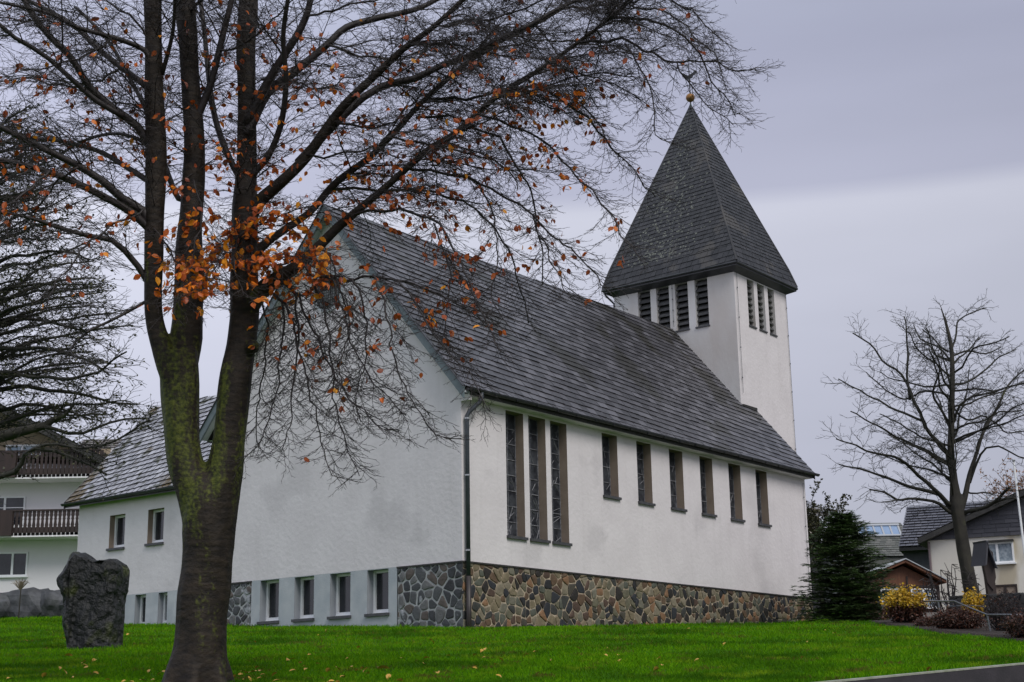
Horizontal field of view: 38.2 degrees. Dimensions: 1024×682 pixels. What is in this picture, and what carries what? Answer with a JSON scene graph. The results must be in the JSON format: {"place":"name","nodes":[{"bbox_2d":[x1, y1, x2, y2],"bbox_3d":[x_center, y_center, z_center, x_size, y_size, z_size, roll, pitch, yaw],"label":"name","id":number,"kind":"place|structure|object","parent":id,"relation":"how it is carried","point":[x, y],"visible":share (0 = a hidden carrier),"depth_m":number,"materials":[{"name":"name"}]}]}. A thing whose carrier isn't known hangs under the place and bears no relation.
{"place":"outdoors","nodes":[
{"label":"outdoors","id":0,"kind":"place"},
{"bbox_2d":[0,604,1023,681],"bbox_3d":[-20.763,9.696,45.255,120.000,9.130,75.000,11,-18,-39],"label":"lawn","id":1,"kind":"structure","parent":0,"point":[326,651],"depth_m":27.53,"materials":[{"name":"green plant"}]},
{"bbox_2d":[0,592,9,617],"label":"garden boulder","id":2,"kind":"object","parent":1,"relation":"on","point":[4,605],"visible":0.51,"depth_m":62.60,"materials":[{"name":"grey stone"}]},
{"bbox_2d":[11,579,28,617],"bbox_3d":[-20.622,10.786,61.868,0.810,1.658,0.525,-1,-14,0],"label":"topiary tree","id":3,"kind":"object","parent":1,"relation":"on","point":[21,585],"visible":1,"depth_m":61.89,"materials":[{"name":"green wood"}]},
{"bbox_2d":[7,587,49,617],"bbox_3d":[-20.602,11.460,63.251,2.789,1.785,1.456,-1,-14,0],"label":"garden boulder","id":4,"kind":"object","parent":1,"relation":"on","point":[30,602],"visible":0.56,"depth_m":62.70,"materials":[{"name":"grey stone"}]},
{"bbox_2d":[39,590,62,616],"bbox_3d":[-19.623,11.419,63.205,1.710,1.623,1.466,6,-16,-25],"label":"garden boulder","id":5,"kind":"object","parent":1,"relation":"on","point":[50,600],"visible":0.43,"depth_m":62.63,"materials":[{"name":"grey stone"}]},
{"bbox_2d":[59,599,62,615],"bbox_3d":[-18.697,11.426,63.185,1.518,1.437,1.440,6,-16,-26],"label":"garden boulder","id":6,"kind":"object","parent":1,"relation":"on","point":[61,607],"visible":0.17,"depth_m":62.62,"materials":[{"name":"grey stone"}]},
{"bbox_2d":[0,85,163,504],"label":"dark bushy tree","id":7,"kind":"object","parent":1,"relation":"on","point":[59,412],"visible":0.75,"depth_m":30.28,"materials":[{"name":"black plant"}]},
{"bbox_2d":[56,551,129,649],"bbox_3d":[-8.761,5.527,30.881,1.366,2.285,1.239,-1,-14,0],"label":"standing stone","id":8,"kind":"object","parent":1,"relation":"on","point":[94,591],"visible":0.9,"depth_m":30.43,"materials":[{"name":"grey stone"}]},
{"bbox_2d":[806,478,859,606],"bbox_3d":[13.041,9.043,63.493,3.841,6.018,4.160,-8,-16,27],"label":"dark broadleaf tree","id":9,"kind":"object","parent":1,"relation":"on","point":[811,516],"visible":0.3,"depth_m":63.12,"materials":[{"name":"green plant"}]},
{"bbox_2d":[890,612,943,619],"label":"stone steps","id":10,"kind":"structure","parent":1,"relation":"on","point":[928,614],"depth_m":38.58,"materials":[{"name":"grey stone"}]},
{"bbox_2d":[856,617,1023,640],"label":"planting bed","id":11,"kind":"object","parent":1,"relation":"on","point":[976,631],"visible":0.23,"depth_m":30.60,"materials":[{"name":"soil"}]},
{"bbox_2d":[788,509,907,622],"bbox_3d":[11.725,8.047,51.560,4.339,4.250,4.446,-1,-14,0],"label":"conifer tree","id":12,"kind":"object","parent":11,"relation":"on","point":[853,606],"visible":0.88,"depth_m":51.16,"materials":[{"name":"green plant"}]},
{"bbox_2d":[850,558,946,618],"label":"garden shed","id":13,"kind":"structure","parent":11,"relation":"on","point":[906,571],"depth_m":55.39,"materials":[{"name":"brown wood"}]},
{"bbox_2d":[910,588,936,608],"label":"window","id":14,"kind":"structure","parent":13,"relation":"in","point":[911,590],"depth_m":55.29,"materials":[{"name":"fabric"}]},
{"bbox_2d":[879,582,931,622],"bbox_3d":[9.507,6.426,35.996,1.312,1.082,1.162,-1,-14,0],"label":"yellow shrub","id":15,"kind":"object","parent":11,"relation":"on","point":[903,605],"visible":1,"depth_m":35.71,"materials":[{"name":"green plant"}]},
{"bbox_2d":[816,289,1023,594],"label":"bare ash tree","id":16,"kind":"object","parent":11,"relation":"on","point":[955,504],"visible":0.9,"depth_m":44.30,"materials":[{"name":"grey plant"}]},
{"bbox_2d":[907,614,934,625],"bbox_3d":[9.340,6.371,33.414,0.800,0.374,0.656,-1,-14,0],"label":"brown shrub","id":17,"kind":"object","parent":11,"relation":"on","point":[921,621],"visible":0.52,"depth_m":33.34,"materials":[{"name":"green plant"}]},
{"bbox_2d":[911,564,984,612],"bbox_3d":[12.610,7.356,42.940,2.296,1.819,1.160,-1,-14,0],"label":"bare upright shrub","id":18,"kind":"object","parent":11,"relation":"on","point":[933,592],"visible":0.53,"depth_m":42.93,"materials":[{"name":"brown plant"}]},
{"bbox_2d":[924,604,986,628],"bbox_3d":[9.476,5.898,31.312,1.330,0.658,1.167,3,-15,-16],"label":"red hedge shrub","id":19,"kind":"object","parent":11,"relation":"on","point":[959,618],"visible":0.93,"depth_m":31.04,"materials":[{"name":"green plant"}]},
{"bbox_2d":[922,600,1019,630],"bbox_3d":[9.786,5.873,31.217,0.820,1.247,6.507,-1,-14,0],"label":"handrail","id":20,"kind":"object","parent":11,"relation":"on","point":[942,601],"visible":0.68,"depth_m":31.07,"materials":[{"name":"silver metal"}]},
{"bbox_2d":[961,586,985,616],"bbox_3d":[12.305,7.047,39.405,0.662,0.975,0.898,-1,-14,0],"label":"yellow shrub","id":21,"kind":"object","parent":11,"relation":"on","point":[971,598],"visible":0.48,"depth_m":39.31,"materials":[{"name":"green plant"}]},
{"bbox_2d":[971,540,996,593],"bbox_3d":[13.434,6.635,41.660,0.610,1.947,0.829,5,-15,-23],"label":"roofed wooden cross","id":22,"kind":"object","parent":11,"relation":"on","point":[982,554],"visible":0.89,"depth_m":41.51,"materials":[{"name":"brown wood"}]},
{"bbox_2d":[949,592,1023,618],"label":"dry stone wall","id":23,"kind":"structure","parent":11,"relation":"on","point":[988,596],"depth_m":39.76,"materials":[{"name":"grey stone"}]},
{"bbox_2d":[978,590,1021,630],"bbox_3d":[9.982,5.502,30.000,0.860,0.974,0.964,4,-15,-20],"label":"bare thorn shrub","id":24,"kind":"object","parent":11,"relation":"on","point":[1002,605],"visible":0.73,"depth_m":29.93,"materials":[{"name":"brown plant"}]},
{"bbox_2d":[994,608,1023,637],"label":"dark edge shrub","id":25,"kind":"object","parent":11,"relation":"on","point":[1016,623],"visible":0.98,"depth_m":26.99,"materials":[{"name":"brown plant"}]},
{"bbox_2d":[1012,459,1023,553],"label":"flagpole","id":26,"kind":"object","parent":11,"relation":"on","point":[1019,511],"visible":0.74,"depth_m":59.04,"materials":[{"name":"silver metal"}]},
{"bbox_2d":[979,458,1023,498],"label":"autumn tree","id":27,"kind":"object","parent":1,"relation":"on","point":[1007,482],"visible":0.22,"depth_m":74.70,"materials":[{"name":"beige plant"}]},
{"bbox_2d":[0,0,1023,539],"label":"sky","id":28,"kind":"structure","parent":0,"point":[885,172],"materials":[{"name":"grey"}]},
{"bbox_3d":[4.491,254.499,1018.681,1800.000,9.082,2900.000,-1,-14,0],"label":"ground","id":29,"kind":"structure","parent":0,"visible":0},
{"bbox_2d":[0,404,113,592],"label":"house","id":30,"kind":"structure","parent":29,"relation":"on","point":[39,523],"depth_m":67.61,"materials":[{"name":"white paint"}]},
{"bbox_2d":[0,496,25,527],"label":"window","id":31,"kind":"structure","parent":30,"relation":"in","point":[12,502],"depth_m":68.29,"materials":[{"name":"white glass"}]},
{"bbox_2d":[0,552,27,577],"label":"window","id":32,"kind":"structure","parent":30,"relation":"in","point":[12,564],"depth_m":67.61,"materials":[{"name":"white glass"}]},
{"bbox_2d":[6,444,40,454],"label":"window","id":33,"kind":"structure","parent":30,"relation":"in","point":[28,447],"depth_m":68.86,"materials":[{"name":"grey glass"}]},
{"bbox_2d":[81,439,121,448],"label":"tiled roof house","id":34,"kind":"structure","parent":29,"relation":"on","point":[109,440],"depth_m":96.24,"materials":[{"name":"grey tile"}]},
{"bbox_2d":[0,0,785,681],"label":"beech tree","id":35,"kind":"object","parent":29,"relation":"on","point":[208,494],"visible":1,"depth_m":19.43,"materials":[{"name":"brown plant"}]},
{"bbox_2d":[61,62,819,627],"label":"church","id":36,"kind":"structure","parent":29,"relation":"on","point":[643,462],"depth_m":47.16,"materials":[{"name":"paint"}]},
{"bbox_2d":[106,514,124,550],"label":"window","id":37,"kind":"structure","parent":36,"relation":"in","point":[117,522],"depth_m":50.75,"materials":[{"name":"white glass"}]},
{"bbox_2d":[134,594,145,623],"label":"window","id":38,"kind":"structure","parent":36,"relation":"in","point":[140,600],"depth_m":49.22,"materials":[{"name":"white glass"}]},
{"bbox_2d":[144,508,163,546],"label":"window","id":39,"kind":"structure","parent":36,"relation":"in","point":[155,516],"depth_m":49.54,"materials":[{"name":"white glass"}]},
{"bbox_2d":[157,592,167,624],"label":"window","id":40,"kind":"structure","parent":36,"relation":"in","point":[162,598],"depth_m":48.50,"materials":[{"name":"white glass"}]},
{"bbox_2d":[257,579,278,624],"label":"window","id":41,"kind":"structure","parent":36,"relation":"in","point":[269,589],"depth_m":44.90,"materials":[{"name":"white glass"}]},
{"bbox_2d":[291,576,313,621],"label":"window","id":42,"kind":"structure","parent":36,"relation":"in","point":[304,586],"depth_m":44.02,"materials":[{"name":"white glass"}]},
{"bbox_2d":[314,272,342,311],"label":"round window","id":43,"kind":"structure","parent":36,"relation":"in","point":[325,294],"depth_m":45.37,"materials":[{"name":"grey paint"}]},
{"bbox_2d":[327,571,350,619],"bbox_3d":[-4.901,7.402,42.924,0.907,1.345,0.425,-12,-18,36],"label":"window","id":44,"kind":"structure","parent":36,"relation":"in","point":[339,582],"depth_m":43.15,"materials":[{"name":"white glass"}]},
{"bbox_2d":[364,567,397,616],"bbox_3d":[-3.731,7.162,42.052,0.907,1.345,0.425,-12,-18,36],"label":"window","id":45,"kind":"structure","parent":36,"relation":"in","point":[377,580],"depth_m":42.26,"materials":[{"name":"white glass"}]},
{"bbox_2d":[505,410,528,540],"bbox_3d":[0.001,3.890,42.868,0.405,3.750,0.938,-12,-18,36],"label":"window","id":46,"kind":"structure","parent":36,"relation":"in","point":[514,421],"depth_m":43.15,"materials":[{"name":"grey glass"}]},
{"bbox_2d":[528,415,550,543],"bbox_3d":[0.670,4.090,43.710,0.405,3.750,0.938,-12,-18,36],"label":"window","id":47,"kind":"structure","parent":36,"relation":"in","point":[536,426],"depth_m":44.00,"materials":[{"name":"grey glass"}]},
{"bbox_2d":[550,421,572,545],"bbox_3d":[1.338,4.290,44.553,0.405,3.750,0.938,-12,-18,36],"label":"window","id":48,"kind":"structure","parent":36,"relation":"in","point":[558,434],"depth_m":44.84,"materials":[{"name":"grey glass"}]},
{"bbox_2d":[602,433,621,499],"bbox_3d":[3.014,3.985,46.893,0.415,2.093,0.957,-12,-18,36],"label":"window","id":49,"kind":"structure","parent":36,"relation":"in","point":[609,456],"depth_m":47.20,"materials":[{"name":"grey glass"}]},
{"bbox_2d":[636,441,655,505],"bbox_3d":[4.241,4.351,48.437,0.415,2.093,0.957,-12,-18,36],"label":"window","id":50,"kind":"structure","parent":36,"relation":"in","point":[644,471],"depth_m":48.75,"materials":[{"name":"grey glass"}]},
{"bbox_2d":[669,449,687,511],"bbox_3d":[5.468,4.718,49.982,0.415,2.093,0.957,-12,-18,36],"label":"window","id":51,"kind":"structure","parent":36,"relation":"in","point":[675,457],"depth_m":50.31,"materials":[{"name":"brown glass"}]},
{"bbox_2d":[699,456,716,517],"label":"window","id":52,"kind":"structure","parent":36,"relation":"in","point":[706,473],"depth_m":51.85,"materials":[{"name":"grey glass"}]},
{"bbox_2d":[728,463,745,522],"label":"window","id":53,"kind":"structure","parent":36,"relation":"in","point":[734,470],"depth_m":53.40,"materials":[{"name":"grey glass"}]},
{"bbox_2d":[755,469,771,526],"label":"window","id":54,"kind":"structure","parent":36,"relation":"in","point":[761,476],"depth_m":54.96,"materials":[{"name":"grey glass"}]},
{"bbox_2d":[806,500,828,612],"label":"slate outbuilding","id":55,"kind":"structure","parent":29,"relation":"on","point":[810,503],"depth_m":65.57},
{"bbox_2d":[823,523,903,603],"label":"skylight house","id":56,"kind":"structure","parent":29,"relation":"on","point":[887,538],"depth_m":86.40,"materials":[{"name":"grey"}]},
{"bbox_2d":[819,662,1023,681],"bbox_3d":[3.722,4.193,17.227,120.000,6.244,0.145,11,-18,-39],"label":"kerb wall","id":57,"kind":"structure","parent":29,"relation":"on","point":[1012,672],"depth_m":18.93,"materials":[{"name":"grey concrete"}]},
{"bbox_2d":[899,500,991,569],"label":"grey tiled house","id":58,"kind":"structure","parent":29,"relation":"on","point":[934,517],"depth_m":77.77,"materials":[{"name":"tile"}]},
{"bbox_2d":[917,489,1023,611],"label":"cream gable house","id":59,"kind":"structure","parent":29,"relation":"on","point":[1002,533],"depth_m":60.53,"materials":[{"name":"white paint"}]},
{"bbox_2d":[988,541,1016,564],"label":"window","id":60,"kind":"structure","parent":59,"relation":"in","point":[1003,552],"depth_m":60.24,"materials":[{"name":"plastic"}]},
{"bbox_2d":[996,584,1017,593],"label":"window","id":61,"kind":"structure","parent":59,"relation":"in","point":[1011,588],"depth_m":59.87,"materials":[{"name":"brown wood"}]}
]}

